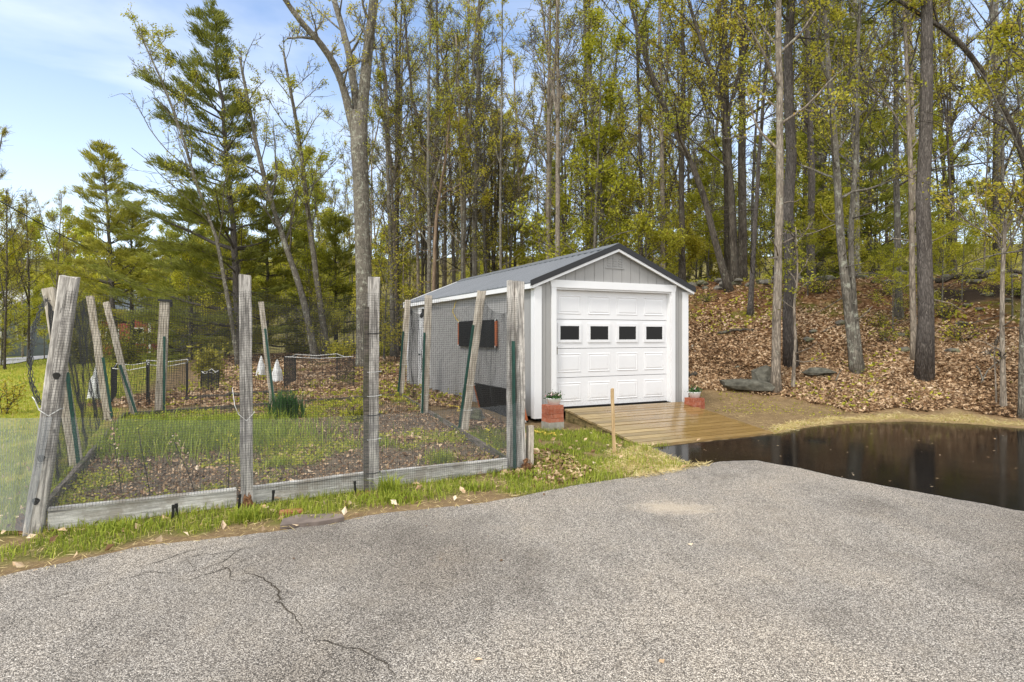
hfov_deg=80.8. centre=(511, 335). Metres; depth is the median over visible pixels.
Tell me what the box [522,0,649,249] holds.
tree
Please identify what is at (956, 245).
tree
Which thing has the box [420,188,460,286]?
tree
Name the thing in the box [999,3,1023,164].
tree
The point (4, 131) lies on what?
tree
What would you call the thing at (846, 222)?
tree
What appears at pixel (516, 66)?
tree
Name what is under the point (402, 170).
tree
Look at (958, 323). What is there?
rock
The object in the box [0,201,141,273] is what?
power line
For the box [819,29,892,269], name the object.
tree
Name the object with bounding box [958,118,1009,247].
tree
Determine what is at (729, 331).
fallen branch
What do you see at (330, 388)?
garden netting
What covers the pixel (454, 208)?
tree
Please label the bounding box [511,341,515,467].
metal stake
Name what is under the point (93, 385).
plant cover
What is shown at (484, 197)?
tree
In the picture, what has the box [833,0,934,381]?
pine tree
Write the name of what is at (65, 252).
tree
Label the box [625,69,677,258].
tree
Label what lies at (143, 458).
weed stalk
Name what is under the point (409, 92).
tree
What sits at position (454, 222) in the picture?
tree
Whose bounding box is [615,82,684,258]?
tree
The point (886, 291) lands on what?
bush
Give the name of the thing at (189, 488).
weed stalk
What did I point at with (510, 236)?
tree
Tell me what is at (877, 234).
tree
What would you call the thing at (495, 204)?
tree
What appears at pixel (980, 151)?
tree
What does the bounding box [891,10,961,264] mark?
tree
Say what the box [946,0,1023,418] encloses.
tree
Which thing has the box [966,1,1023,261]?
tree
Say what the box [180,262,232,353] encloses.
tree
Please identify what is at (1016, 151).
tree
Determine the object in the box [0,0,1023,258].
sky
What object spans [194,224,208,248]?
tree
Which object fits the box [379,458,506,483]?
edge board
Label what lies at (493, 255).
tree
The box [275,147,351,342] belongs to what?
tree
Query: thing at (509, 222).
tree
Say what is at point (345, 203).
tree
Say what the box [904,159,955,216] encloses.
tree
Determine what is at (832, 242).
pine tree
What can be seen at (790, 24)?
pine tree
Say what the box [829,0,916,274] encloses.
tree
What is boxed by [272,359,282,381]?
plant cover
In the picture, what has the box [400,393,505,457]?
edge board
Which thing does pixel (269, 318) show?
tree
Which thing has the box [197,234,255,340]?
tree
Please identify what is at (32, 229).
tree
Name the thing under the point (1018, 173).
tree
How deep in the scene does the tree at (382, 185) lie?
26.89 m
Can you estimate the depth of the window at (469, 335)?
12.34 m
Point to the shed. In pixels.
(600, 322)
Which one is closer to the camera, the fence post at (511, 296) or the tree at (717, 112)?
the fence post at (511, 296)
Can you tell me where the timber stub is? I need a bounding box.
[526,425,533,464]
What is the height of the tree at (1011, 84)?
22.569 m
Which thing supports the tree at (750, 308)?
on the ground at (808, 412)
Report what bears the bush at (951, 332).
on the ground at (808, 412)
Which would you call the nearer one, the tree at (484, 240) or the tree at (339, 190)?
the tree at (484, 240)
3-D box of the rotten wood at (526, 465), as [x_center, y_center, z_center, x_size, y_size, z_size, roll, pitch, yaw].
[0.167,1.580,7.217,0.142,0.227,0.128,0,0,0]
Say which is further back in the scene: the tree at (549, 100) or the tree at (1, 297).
the tree at (1, 297)
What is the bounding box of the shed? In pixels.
[403,243,695,420]
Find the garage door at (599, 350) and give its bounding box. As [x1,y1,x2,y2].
[557,290,666,407]
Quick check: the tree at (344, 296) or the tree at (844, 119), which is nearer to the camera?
the tree at (844, 119)
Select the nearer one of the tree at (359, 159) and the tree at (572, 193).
the tree at (359, 159)
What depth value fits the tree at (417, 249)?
31.85 m
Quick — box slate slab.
[280,514,343,528]
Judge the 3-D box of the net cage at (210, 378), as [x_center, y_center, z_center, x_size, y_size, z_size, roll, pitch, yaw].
[-7.847,1.202,15.756,0.362,0.638,1.630,0,0,-16]
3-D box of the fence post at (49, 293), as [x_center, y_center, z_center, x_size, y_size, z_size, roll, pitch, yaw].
[-5.431,0.638,7.299,0.136,2.455,0.133,-9,0,-26]
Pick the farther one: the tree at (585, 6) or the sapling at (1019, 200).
the tree at (585, 6)
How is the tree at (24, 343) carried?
on the ground at (808, 412)
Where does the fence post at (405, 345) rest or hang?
on the ground at (808, 412)
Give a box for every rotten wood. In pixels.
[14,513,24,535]
[240,492,254,507]
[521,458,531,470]
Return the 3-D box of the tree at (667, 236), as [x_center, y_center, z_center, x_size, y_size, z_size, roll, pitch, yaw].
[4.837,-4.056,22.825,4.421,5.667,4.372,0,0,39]
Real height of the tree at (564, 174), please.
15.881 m
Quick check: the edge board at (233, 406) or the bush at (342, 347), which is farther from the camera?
the bush at (342, 347)
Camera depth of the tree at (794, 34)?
37.27 m
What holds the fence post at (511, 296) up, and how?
on the ground at (808, 412)
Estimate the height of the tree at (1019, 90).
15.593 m
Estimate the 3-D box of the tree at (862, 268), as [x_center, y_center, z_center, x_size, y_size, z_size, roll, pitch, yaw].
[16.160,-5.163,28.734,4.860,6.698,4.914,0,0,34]
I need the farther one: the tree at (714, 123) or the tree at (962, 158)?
the tree at (714, 123)
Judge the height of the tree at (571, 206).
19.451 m
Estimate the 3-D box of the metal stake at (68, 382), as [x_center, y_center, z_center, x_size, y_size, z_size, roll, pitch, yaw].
[-5.269,1.123,7.240,0.046,1.367,0.042,-6,3,-26]
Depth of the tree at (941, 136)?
25.22 m
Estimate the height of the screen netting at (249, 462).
0.923 m
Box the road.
[2,355,47,363]
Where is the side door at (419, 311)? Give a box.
[418,307,430,386]
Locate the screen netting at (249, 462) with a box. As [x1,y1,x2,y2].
[28,404,522,526]
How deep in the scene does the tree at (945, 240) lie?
53.83 m
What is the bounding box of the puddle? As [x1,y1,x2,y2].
[649,421,1023,510]
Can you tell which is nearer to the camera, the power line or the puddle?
the puddle
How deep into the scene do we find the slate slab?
5.16 m
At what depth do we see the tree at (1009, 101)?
36.85 m
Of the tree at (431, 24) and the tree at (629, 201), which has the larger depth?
the tree at (629, 201)
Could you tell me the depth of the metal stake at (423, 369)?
11.20 m
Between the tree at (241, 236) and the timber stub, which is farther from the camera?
the tree at (241, 236)
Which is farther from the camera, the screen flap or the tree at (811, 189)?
the tree at (811, 189)
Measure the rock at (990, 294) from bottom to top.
0.122 m
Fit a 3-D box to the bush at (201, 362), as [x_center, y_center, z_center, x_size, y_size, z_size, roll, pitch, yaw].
[-9.333,0.847,18.475,1.340,1.374,1.838,0,0,0]
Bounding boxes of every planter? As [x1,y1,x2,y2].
[543,391,562,404]
[684,385,701,397]
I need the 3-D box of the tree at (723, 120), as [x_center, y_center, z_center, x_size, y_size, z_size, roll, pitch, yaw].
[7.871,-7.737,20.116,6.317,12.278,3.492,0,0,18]
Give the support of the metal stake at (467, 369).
attached to the fence post at (478, 312)
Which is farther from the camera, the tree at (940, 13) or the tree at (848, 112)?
the tree at (848, 112)
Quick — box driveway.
[0,460,1023,681]
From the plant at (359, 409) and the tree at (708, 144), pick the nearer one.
the plant at (359, 409)
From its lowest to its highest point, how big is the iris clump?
0.617 m
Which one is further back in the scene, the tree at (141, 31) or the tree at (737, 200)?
the tree at (737, 200)
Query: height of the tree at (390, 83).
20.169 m
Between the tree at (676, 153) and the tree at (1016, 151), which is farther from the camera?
the tree at (1016, 151)
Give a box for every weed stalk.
[101,409,125,492]
[131,417,158,495]
[166,432,199,492]
[216,431,238,487]
[485,423,497,453]
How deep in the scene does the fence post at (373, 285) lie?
6.26 m
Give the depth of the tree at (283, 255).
132.38 m
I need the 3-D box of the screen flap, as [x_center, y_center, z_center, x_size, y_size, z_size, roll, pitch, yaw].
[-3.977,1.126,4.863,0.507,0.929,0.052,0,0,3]
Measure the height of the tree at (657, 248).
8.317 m
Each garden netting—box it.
[26,296,127,486]
[36,291,522,511]
[111,304,403,410]
[406,301,506,454]
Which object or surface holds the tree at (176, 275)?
on the ground at (808, 412)
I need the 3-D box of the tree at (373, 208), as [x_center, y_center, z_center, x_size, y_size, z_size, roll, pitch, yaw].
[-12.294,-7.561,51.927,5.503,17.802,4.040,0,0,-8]
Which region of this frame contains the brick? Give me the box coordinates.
[279,508,302,514]
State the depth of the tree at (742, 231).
21.75 m
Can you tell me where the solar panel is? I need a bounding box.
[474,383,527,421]
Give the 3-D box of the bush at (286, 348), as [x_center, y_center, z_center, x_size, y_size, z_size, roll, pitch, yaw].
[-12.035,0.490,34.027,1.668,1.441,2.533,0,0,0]
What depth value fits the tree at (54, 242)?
43.76 m
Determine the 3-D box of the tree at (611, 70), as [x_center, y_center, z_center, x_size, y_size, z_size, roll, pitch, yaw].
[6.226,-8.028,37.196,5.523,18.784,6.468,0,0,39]
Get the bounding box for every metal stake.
[66,372,79,463]
[102,357,113,421]
[119,365,137,415]
[163,336,165,409]
[264,328,273,402]
[397,331,403,394]
[421,332,425,413]
[458,325,474,427]
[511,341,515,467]
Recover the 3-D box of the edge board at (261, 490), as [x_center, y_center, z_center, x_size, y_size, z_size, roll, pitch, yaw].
[-2.038,1.558,6.088,1.098,0.219,0.077,0,0,-30]
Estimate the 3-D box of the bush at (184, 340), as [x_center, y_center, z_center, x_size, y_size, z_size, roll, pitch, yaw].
[-20.322,0.297,37.707,3.923,2.874,3.716,0,0,-38]
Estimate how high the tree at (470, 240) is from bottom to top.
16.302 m
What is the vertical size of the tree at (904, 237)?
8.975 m
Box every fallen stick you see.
[968,327,1018,328]
[980,360,998,382]
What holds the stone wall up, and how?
on the ground at (808, 412)
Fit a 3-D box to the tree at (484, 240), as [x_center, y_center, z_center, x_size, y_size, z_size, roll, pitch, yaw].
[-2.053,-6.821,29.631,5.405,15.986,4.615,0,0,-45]
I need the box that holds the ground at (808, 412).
[0,244,1023,575]
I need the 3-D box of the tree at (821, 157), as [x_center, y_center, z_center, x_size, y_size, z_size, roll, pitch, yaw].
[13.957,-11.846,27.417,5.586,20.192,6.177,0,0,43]
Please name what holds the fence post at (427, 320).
on the ground at (808, 412)
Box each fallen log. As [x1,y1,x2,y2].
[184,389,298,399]
[935,269,1021,282]
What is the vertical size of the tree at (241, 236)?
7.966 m
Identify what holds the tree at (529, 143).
on the ground at (808, 412)
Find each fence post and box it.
[22,275,80,535]
[42,287,82,466]
[86,296,110,420]
[103,301,136,415]
[154,299,172,409]
[232,274,254,503]
[258,302,274,404]
[363,306,368,491]
[367,277,381,489]
[399,300,410,395]
[420,295,431,413]
[460,290,485,430]
[506,280,514,469]
[514,281,525,470]
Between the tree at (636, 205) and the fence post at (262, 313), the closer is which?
the fence post at (262, 313)
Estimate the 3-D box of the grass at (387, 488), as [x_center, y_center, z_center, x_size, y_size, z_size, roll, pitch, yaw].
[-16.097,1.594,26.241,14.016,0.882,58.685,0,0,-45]
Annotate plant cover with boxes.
[87,368,100,398]
[256,356,265,375]
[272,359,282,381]
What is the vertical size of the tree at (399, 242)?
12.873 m
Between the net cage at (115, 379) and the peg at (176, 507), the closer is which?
the peg at (176, 507)
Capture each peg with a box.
[171,505,174,520]
[175,503,178,519]
[238,494,241,508]
[271,490,274,505]
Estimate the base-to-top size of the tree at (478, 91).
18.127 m
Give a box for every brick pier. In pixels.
[541,404,563,430]
[684,397,704,408]
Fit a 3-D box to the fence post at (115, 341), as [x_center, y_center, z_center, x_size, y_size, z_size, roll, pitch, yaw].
[-7.135,0.553,11.002,0.112,2.408,0.116,-14,0,-27]
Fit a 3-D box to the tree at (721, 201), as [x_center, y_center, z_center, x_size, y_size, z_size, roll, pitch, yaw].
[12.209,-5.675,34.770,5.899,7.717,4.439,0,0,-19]
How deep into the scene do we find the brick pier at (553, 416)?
9.82 m
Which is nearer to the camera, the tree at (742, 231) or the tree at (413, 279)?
the tree at (742, 231)
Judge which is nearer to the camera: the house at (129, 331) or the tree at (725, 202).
the tree at (725, 202)
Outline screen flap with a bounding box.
[0,417,51,530]
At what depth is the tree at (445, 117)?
22.93 m
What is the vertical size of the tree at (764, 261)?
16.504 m
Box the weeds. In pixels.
[46,270,1021,520]
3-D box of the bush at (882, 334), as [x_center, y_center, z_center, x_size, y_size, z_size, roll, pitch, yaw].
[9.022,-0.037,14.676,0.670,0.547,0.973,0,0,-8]
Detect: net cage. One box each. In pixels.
[111,361,148,403]
[146,359,186,404]
[201,369,218,390]
[284,353,353,387]
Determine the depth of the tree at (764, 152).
36.72 m
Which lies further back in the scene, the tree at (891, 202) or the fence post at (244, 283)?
the tree at (891, 202)
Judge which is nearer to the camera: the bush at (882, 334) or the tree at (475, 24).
the bush at (882, 334)
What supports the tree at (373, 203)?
on the ground at (808, 412)
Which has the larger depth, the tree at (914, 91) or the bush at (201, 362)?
the tree at (914, 91)
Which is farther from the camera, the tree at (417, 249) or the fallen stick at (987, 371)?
the tree at (417, 249)
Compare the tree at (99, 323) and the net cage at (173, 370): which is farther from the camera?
the tree at (99, 323)
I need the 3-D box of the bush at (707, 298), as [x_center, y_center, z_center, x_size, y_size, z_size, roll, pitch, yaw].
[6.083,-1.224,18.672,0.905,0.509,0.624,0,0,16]
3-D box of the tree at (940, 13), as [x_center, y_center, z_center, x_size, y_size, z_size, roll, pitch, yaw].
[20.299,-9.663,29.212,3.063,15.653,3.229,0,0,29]
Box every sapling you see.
[922,141,1023,406]
[980,332,1006,403]
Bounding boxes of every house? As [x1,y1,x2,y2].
[0,291,88,356]
[98,289,184,346]
[99,309,157,354]
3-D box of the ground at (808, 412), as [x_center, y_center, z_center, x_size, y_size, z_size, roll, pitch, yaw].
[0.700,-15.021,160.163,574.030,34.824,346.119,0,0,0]
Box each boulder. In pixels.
[719,379,774,390]
[751,365,770,381]
[801,367,836,375]
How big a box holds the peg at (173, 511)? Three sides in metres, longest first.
0.270 x 0.028 x 0.011 m
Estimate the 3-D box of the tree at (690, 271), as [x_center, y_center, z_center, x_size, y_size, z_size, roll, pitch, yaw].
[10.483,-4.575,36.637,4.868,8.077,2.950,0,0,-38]
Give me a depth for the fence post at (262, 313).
12.21 m
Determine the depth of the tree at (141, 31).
24.96 m
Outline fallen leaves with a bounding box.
[0,273,1021,662]
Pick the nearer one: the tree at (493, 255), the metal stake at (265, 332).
the metal stake at (265, 332)
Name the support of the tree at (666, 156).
on the ground at (808, 412)
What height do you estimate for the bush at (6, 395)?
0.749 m
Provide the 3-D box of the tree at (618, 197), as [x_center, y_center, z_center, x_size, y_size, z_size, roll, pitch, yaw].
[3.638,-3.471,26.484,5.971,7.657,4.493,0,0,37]
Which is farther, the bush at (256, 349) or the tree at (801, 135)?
the bush at (256, 349)
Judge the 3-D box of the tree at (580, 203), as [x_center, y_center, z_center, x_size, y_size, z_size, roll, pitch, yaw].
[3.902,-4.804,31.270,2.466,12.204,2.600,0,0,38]
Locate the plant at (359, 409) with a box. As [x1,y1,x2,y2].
[336,395,362,422]
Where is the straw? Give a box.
[0,388,1023,576]
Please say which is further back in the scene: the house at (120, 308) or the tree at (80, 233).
the tree at (80, 233)
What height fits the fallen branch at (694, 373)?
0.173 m
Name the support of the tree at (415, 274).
on the ground at (808, 412)
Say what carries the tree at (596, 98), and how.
on the ground at (808, 412)
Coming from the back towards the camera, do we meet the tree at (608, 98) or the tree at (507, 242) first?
the tree at (507, 242)
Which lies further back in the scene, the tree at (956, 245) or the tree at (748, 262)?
the tree at (748, 262)
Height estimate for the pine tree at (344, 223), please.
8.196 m
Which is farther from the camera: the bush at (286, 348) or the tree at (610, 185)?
the tree at (610, 185)
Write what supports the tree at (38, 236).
on the ground at (808, 412)
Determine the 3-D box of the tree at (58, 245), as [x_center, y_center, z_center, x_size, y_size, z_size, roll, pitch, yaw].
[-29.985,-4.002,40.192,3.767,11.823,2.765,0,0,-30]
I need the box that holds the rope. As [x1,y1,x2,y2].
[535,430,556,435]
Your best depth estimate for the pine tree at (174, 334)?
30.50 m
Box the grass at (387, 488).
[0,357,1018,561]
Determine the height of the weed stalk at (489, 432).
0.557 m
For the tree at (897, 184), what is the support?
on the ground at (808, 412)
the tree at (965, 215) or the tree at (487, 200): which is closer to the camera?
the tree at (965, 215)
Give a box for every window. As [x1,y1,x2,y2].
[16,324,30,339]
[458,319,496,347]
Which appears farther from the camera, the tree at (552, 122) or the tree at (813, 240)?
the tree at (552, 122)
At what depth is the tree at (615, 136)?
24.33 m
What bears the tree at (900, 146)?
on the ground at (808, 412)
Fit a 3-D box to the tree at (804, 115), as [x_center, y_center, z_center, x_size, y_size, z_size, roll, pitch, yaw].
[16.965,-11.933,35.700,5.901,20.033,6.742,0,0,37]
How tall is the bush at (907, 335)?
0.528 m
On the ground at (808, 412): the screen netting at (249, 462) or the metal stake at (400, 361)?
the metal stake at (400, 361)
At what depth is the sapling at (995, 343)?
11.59 m
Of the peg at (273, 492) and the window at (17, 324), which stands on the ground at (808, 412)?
the peg at (273, 492)
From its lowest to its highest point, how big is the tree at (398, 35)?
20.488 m
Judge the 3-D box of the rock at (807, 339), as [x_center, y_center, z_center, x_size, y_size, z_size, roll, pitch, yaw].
[7.457,0.115,15.151,0.240,0.172,0.292,0,0,-12]
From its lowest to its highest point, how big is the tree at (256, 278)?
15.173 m
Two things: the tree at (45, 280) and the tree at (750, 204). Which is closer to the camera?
the tree at (750, 204)
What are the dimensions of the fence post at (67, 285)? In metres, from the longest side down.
2.390 x 0.197 x 0.178 m
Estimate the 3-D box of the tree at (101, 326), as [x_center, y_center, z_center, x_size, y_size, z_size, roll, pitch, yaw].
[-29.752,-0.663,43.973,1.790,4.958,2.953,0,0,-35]
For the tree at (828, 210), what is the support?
on the ground at (808, 412)
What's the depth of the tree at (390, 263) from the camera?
24.54 m
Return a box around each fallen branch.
[688,371,697,376]
[717,328,753,333]
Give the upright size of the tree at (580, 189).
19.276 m
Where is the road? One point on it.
(10, 361)
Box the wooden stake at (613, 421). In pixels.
[611,388,615,453]
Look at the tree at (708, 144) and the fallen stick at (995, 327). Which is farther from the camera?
the tree at (708, 144)
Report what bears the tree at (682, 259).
on the ground at (808, 412)
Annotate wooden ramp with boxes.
[565,402,772,445]
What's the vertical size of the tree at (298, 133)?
15.533 m
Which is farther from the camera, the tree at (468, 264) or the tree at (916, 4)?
the tree at (468, 264)
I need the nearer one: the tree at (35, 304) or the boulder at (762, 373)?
the boulder at (762, 373)
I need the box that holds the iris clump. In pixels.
[263,386,309,419]
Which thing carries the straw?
on the ground at (808, 412)
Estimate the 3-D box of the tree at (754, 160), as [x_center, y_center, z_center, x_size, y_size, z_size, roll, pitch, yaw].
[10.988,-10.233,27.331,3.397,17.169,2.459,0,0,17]
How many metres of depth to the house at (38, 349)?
51.36 m
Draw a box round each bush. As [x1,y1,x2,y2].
[0,376,28,413]
[70,331,106,363]
[76,321,170,364]
[154,325,215,356]
[184,342,228,382]
[252,339,269,352]
[279,335,307,353]
[322,334,355,357]
[379,340,399,357]
[696,289,717,301]
[802,276,835,293]
[864,313,899,326]
[867,322,904,341]
[873,280,892,295]
[893,326,909,341]
[934,296,967,319]
[935,314,988,342]
[1005,275,1021,296]
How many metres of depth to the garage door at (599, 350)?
11.18 m
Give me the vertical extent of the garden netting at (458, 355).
2.336 m
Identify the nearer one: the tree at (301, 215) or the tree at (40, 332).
the tree at (301, 215)
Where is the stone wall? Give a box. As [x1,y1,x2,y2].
[689,268,1017,289]
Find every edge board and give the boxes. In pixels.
[48,412,125,507]
[48,487,236,529]
[127,394,394,415]
[253,472,363,503]
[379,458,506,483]
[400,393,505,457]
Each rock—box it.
[470,407,484,419]
[803,336,813,341]
[835,320,844,324]
[900,347,909,351]
[944,348,960,352]
[955,321,967,326]
[980,292,993,295]
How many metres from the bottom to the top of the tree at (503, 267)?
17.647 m
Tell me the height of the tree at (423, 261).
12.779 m
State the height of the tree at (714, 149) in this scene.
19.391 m
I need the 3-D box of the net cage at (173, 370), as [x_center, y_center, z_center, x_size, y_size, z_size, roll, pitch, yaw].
[-7.798,1.049,13.719,0.904,0.966,2.547,0,0,-32]
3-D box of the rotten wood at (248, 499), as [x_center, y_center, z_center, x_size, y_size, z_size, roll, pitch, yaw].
[-2.474,1.584,5.618,0.132,0.210,0.090,0,0,-39]
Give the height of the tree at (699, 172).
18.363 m
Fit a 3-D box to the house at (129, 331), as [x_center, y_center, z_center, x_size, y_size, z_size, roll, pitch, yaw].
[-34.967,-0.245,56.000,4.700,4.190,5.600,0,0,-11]
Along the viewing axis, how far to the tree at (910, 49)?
23.38 m
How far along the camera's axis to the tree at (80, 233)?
126.78 m
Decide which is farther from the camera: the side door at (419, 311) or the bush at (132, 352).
the bush at (132, 352)
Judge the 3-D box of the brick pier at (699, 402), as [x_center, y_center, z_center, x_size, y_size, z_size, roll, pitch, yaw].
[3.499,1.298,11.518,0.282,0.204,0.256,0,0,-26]
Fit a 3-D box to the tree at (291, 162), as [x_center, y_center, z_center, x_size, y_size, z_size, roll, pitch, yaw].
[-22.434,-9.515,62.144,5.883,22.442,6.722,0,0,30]
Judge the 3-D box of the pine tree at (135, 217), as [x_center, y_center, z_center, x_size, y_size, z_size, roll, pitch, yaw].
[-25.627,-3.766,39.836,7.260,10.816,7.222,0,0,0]
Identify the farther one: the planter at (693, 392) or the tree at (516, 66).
the tree at (516, 66)
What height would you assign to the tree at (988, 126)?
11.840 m
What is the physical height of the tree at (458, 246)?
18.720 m
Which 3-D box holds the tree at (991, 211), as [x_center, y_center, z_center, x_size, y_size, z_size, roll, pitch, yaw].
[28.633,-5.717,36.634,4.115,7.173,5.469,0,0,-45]
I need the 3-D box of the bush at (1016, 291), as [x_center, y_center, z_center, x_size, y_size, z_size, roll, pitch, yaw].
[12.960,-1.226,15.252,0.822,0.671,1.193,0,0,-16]
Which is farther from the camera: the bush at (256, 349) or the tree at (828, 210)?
the bush at (256, 349)
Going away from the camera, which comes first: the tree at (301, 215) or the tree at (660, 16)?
the tree at (660, 16)
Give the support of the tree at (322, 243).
on the ground at (808, 412)
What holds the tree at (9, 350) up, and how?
on the ground at (808, 412)
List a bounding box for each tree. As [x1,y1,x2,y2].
[0,124,37,251]
[0,185,86,365]
[0,188,37,369]
[0,188,38,329]
[0,194,47,365]
[0,215,51,361]
[0,232,38,288]
[0,268,31,350]
[0,299,30,356]
[7,204,90,331]
[8,221,42,356]
[9,301,33,357]
[10,271,51,357]
[25,219,57,268]
[32,139,171,358]
[32,189,96,289]
[35,257,79,288]
[41,259,72,286]
[41,291,89,336]
[56,232,102,337]
[57,219,83,257]
[67,226,104,289]
[75,290,110,352]
[76,264,105,299]
[77,199,163,351]
[78,232,114,306]
[85,0,318,349]
[92,258,123,295]
[98,295,110,346]
[108,2,284,365]
[109,230,223,356]
[116,190,263,359]
[129,223,180,331]
[140,254,165,289]
[141,186,270,355]
[146,267,167,289]
[154,238,233,360]
[176,289,234,357]
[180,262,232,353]
[188,32,329,359]
[192,198,277,337]
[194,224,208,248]
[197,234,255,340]
[206,170,339,353]
[241,259,276,307]
[252,271,298,353]
[253,19,344,356]
[253,226,302,332]
[260,161,306,351]
[265,143,326,339]
[270,235,299,299]
[273,176,355,332]
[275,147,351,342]
[275,201,346,353]
[278,245,355,345]
[283,0,396,366]
[284,273,345,356]
[287,208,401,353]
[299,165,347,294]
[300,206,354,347]
[306,293,351,340]
[308,177,343,239]
[311,50,394,223]
[329,178,354,343]
[329,197,354,343]
[331,140,355,344]
[332,265,355,298]
[332,268,355,342]
[335,0,463,354]
[340,37,431,356]
[340,224,423,340]
[341,8,441,292]
[341,147,393,275]
[342,0,514,293]
[342,92,407,297]
[344,182,388,290]
[348,223,439,358]
[367,23,444,357]
[369,52,448,295]
[372,136,460,294]
[372,224,424,332]
[373,0,497,289]
[373,178,420,349]
[375,124,426,327]
[381,240,431,315]
[386,100,460,292]
[391,142,455,294]
[395,99,506,271]
[397,0,523,276]
[399,189,432,293]
[400,148,457,262]
[403,5,494,282]
[407,100,486,291]
[411,0,537,277]
[417,81,471,285]
[419,29,497,276]
[419,77,447,287]
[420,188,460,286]
[421,0,505,278]
[424,197,460,281]
[425,128,468,271]
[433,38,534,273]
[439,213,460,280]
[440,60,534,260]
[440,95,516,276]
[447,97,530,271]
[448,207,498,281]
[453,100,529,271]
[456,246,483,279]
[466,92,544,272]
[466,141,513,273]
[468,239,504,270]
[470,44,555,264]
[477,134,536,270]
[478,0,533,271]
[478,107,540,258]
[492,169,524,268]
[498,0,601,258]
[501,0,613,256]
[504,5,667,265]
[505,41,581,252]
[509,210,567,265]
[512,71,555,259]
[518,81,595,255]
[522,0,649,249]
[524,47,586,259]
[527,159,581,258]
[529,115,641,261]
[531,143,581,251]
[543,59,606,255]
[552,0,672,245]
[553,61,638,245]
[559,0,644,249]
[560,165,659,256]
[562,147,692,274]
[566,134,579,241]
[572,115,637,240]
[572,127,600,250]
[580,141,633,239]
[595,80,677,259]
[597,69,669,243]
[601,0,755,292]
[605,0,670,255]
[608,0,749,281]
[609,179,649,259]
[610,188,642,249]
[611,0,696,267]
[614,18,670,262]
[615,19,737,263]
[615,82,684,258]
[619,154,710,275]
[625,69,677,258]
[626,11,704,267]
[628,0,773,277]
[630,205,694,278]
[633,134,686,268]
[643,76,692,258]
[647,185,723,281]
[654,182,676,269]
[655,158,747,281]
[658,195,704,281]
[661,0,837,281]
[662,0,785,276]
[665,0,756,280]
[667,61,734,280]
[668,0,800,270]
[669,126,757,279]
[670,136,737,280]
[686,13,737,217]
[686,133,720,280]
[687,171,749,277]
[695,0,851,280]
[700,151,763,260]
[706,122,722,269]
[715,168,758,239]
[719,0,801,316]
[719,0,879,393]
[719,1,833,209]
[719,133,784,277]
[724,108,892,274]
[725,0,860,367]
[729,0,784,250]
[731,0,845,276]
[736,154,804,276]
[737,150,768,276]
[746,6,847,271]
[747,117,817,275]
[747,206,782,278]
[748,250,772,278]
[750,0,880,274]
[754,2,903,266]
[756,113,890,279]
[756,131,846,274]
[758,187,771,272]
[760,0,915,373]
[760,181,828,278]
[762,211,800,278]
[763,67,845,210]
[765,219,821,386]
[768,215,836,295]
[773,0,841,211]
[782,104,956,276]
[797,162,907,274]
[800,0,926,370]
[801,0,880,149]
[804,0,1023,319]
[807,0,916,272]
[812,0,884,218]
[813,62,879,181]
[817,187,887,276]
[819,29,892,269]
[828,201,893,274]
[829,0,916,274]
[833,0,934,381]
[837,0,871,180]
[841,33,958,273]
[853,0,1022,359]
[858,247,943,332]
[860,0,974,272]
[862,26,906,275]
[863,155,907,272]
[867,7,963,260]
[873,153,949,267]
[877,217,946,274]
[878,70,973,264]
[879,0,990,272]
[884,216,981,317]
[887,88,906,261]
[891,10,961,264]
[892,0,1015,260]
[893,0,1023,170]
[899,0,968,262]
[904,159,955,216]
[918,0,1001,272]
[931,143,993,271]
[932,177,1000,300]
[932,211,977,273]
[935,18,1023,267]
[936,180,1021,272]
[938,0,1023,267]
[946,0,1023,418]
[955,39,1023,266]
[955,176,1021,271]
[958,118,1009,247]
[965,14,1023,172]
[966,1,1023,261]
[967,160,1019,253]
[968,153,1022,254]
[975,0,1023,262]
[976,187,1023,317]
[978,44,1023,269]
[985,0,1023,120]
[985,228,1021,269]
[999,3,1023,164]
[1005,80,1023,210]
[1005,99,1023,239]
[1006,17,1023,84]
[1011,48,1023,174]
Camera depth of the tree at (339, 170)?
48.24 m
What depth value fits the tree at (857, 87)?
13.67 m
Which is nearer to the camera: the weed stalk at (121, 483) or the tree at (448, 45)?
the weed stalk at (121, 483)
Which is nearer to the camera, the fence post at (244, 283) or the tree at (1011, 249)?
the fence post at (244, 283)
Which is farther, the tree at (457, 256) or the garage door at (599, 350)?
the tree at (457, 256)
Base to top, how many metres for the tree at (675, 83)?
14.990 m
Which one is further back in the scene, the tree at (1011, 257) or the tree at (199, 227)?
the tree at (199, 227)
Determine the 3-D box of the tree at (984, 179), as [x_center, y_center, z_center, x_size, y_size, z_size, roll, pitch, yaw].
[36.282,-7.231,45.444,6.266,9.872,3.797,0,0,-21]
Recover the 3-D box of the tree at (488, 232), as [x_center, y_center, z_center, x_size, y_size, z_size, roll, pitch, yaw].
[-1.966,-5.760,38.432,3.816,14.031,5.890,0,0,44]
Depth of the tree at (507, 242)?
64.88 m
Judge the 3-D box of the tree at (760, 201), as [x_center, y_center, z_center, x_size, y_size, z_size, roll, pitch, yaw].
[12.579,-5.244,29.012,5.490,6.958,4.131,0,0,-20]
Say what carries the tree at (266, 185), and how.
on the ground at (808, 412)
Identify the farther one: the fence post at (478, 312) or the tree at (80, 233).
the tree at (80, 233)
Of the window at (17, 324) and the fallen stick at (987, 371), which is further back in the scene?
the window at (17, 324)
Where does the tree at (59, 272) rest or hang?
on the ground at (808, 412)
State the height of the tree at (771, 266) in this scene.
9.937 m
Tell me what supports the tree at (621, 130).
on the ground at (808, 412)

